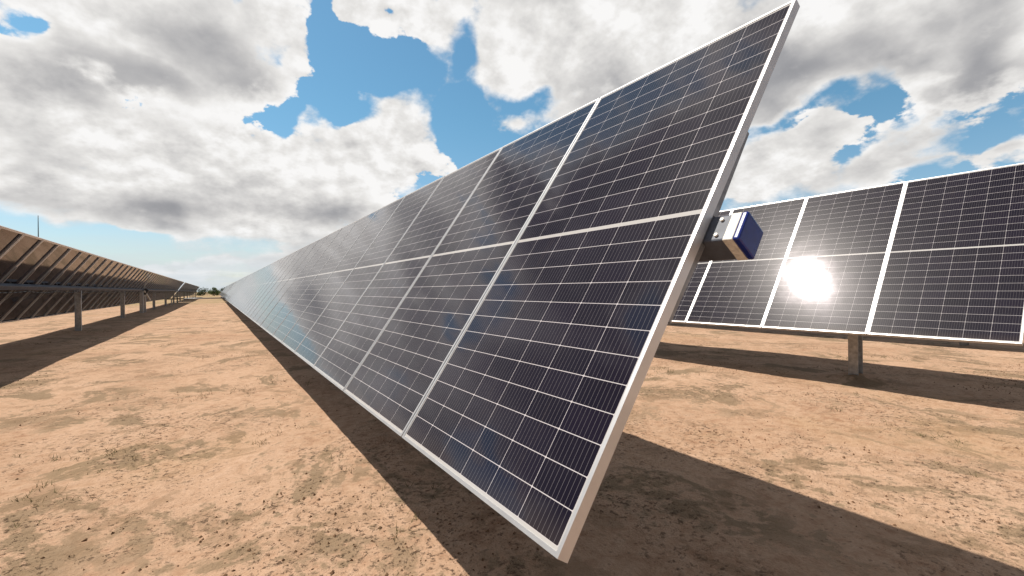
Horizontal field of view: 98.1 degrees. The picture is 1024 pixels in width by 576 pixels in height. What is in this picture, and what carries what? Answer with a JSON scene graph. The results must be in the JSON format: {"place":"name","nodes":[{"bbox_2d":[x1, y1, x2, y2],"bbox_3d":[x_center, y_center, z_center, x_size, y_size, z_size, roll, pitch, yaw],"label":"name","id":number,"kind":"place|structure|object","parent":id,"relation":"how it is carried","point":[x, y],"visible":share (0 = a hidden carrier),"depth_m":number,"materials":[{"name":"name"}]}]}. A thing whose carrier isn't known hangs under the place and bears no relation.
{"place":"outdoors","nodes":[
{"label":"outdoors","id":0,"kind":"place"},
{"bbox_2d":[0,292,1023,575],"bbox_3d":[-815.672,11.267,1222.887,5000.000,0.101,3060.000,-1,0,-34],"label":"ground","id":1,"kind":"structure","parent":0,"point":[676,494],"depth_m":2.62,"materials":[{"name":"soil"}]},
{"bbox_2d":[0,225,183,330],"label":"solar tracker","id":2,"kind":"object","parent":1,"relation":"on","point":[40,277],"visible":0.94,"depth_m":11.18,"materials":[{"name":"metal"}]},
{"bbox_2d":[172,282,198,301],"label":"solar tracker","id":3,"kind":"object","parent":1,"relation":"on","point":[186,289],"visible":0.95,"depth_m":58.40,"materials":[{"name":"metal"}]},
{"bbox_2d":[167,297,226,304],"bbox_3d":[-26.152,1.150,37.241,4.400,0.650,0.100,-1,0,-34],"label":"drive shaft","id":4,"kind":"object","parent":1,"relation":"on","point":[171,299],"visible":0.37,"depth_m":36.96,"materials":[{"name":"metal"}]},
{"bbox_2d":[197,288,211,295],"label":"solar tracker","id":5,"kind":"object","parent":1,"relation":"on","point":[199,293],"visible":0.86,"depth_m":122.87,"materials":[{"name":"grey metal"}]},
{"bbox_2d":[208,287,220,295],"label":"bush","id":6,"kind":"object","parent":1,"relation":"on","point":[215,291],"visible":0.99,"depth_m":108.63,"materials":[{"name":"green plant"}]},
{"bbox_2d":[219,282,234,296],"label":"solar tracker","id":7,"kind":"object","parent":1,"relation":"on","point":[225,290],"visible":0.91,"depth_m":60.51,"materials":[{"name":"glass"}]},
{"bbox_2d":[223,0,799,563],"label":"solar tracker","id":8,"kind":"object","parent":1,"relation":"on","point":[489,328],"visible":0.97,"depth_m":1.73,"materials":[{"name":"glass"}]},
{"bbox_2d":[3,334,1023,575],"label":"soil crumbs","id":9,"kind":"object","parent":1,"relation":"on","point":[332,572],"visible":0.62,"depth_m":2.09,"materials":[{"name":"brown soil"}]},
{"bbox_2d":[671,163,1023,374],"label":"solar tracker","id":10,"kind":"object","parent":1,"relation":"on","point":[940,258],"visible":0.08,"depth_m":4.60,"materials":[{"name":"glass"}]},
{"bbox_2d":[959,342,968,345],"bbox_3d":[-2.763,0.192,22.900,1.178,2.391,39.980,-1,0,-34],"label":"solar tracker","id":11,"kind":"object","parent":1,"relation":"on","point":[964,343],"depth_m":7.43,"materials":[{"name":"metal"}]},
{"bbox_2d":[0,0,1023,291],"label":"sky","id":12,"kind":"structure","parent":0,"point":[205,144],"materials":[{"name":"white"}]}
]}

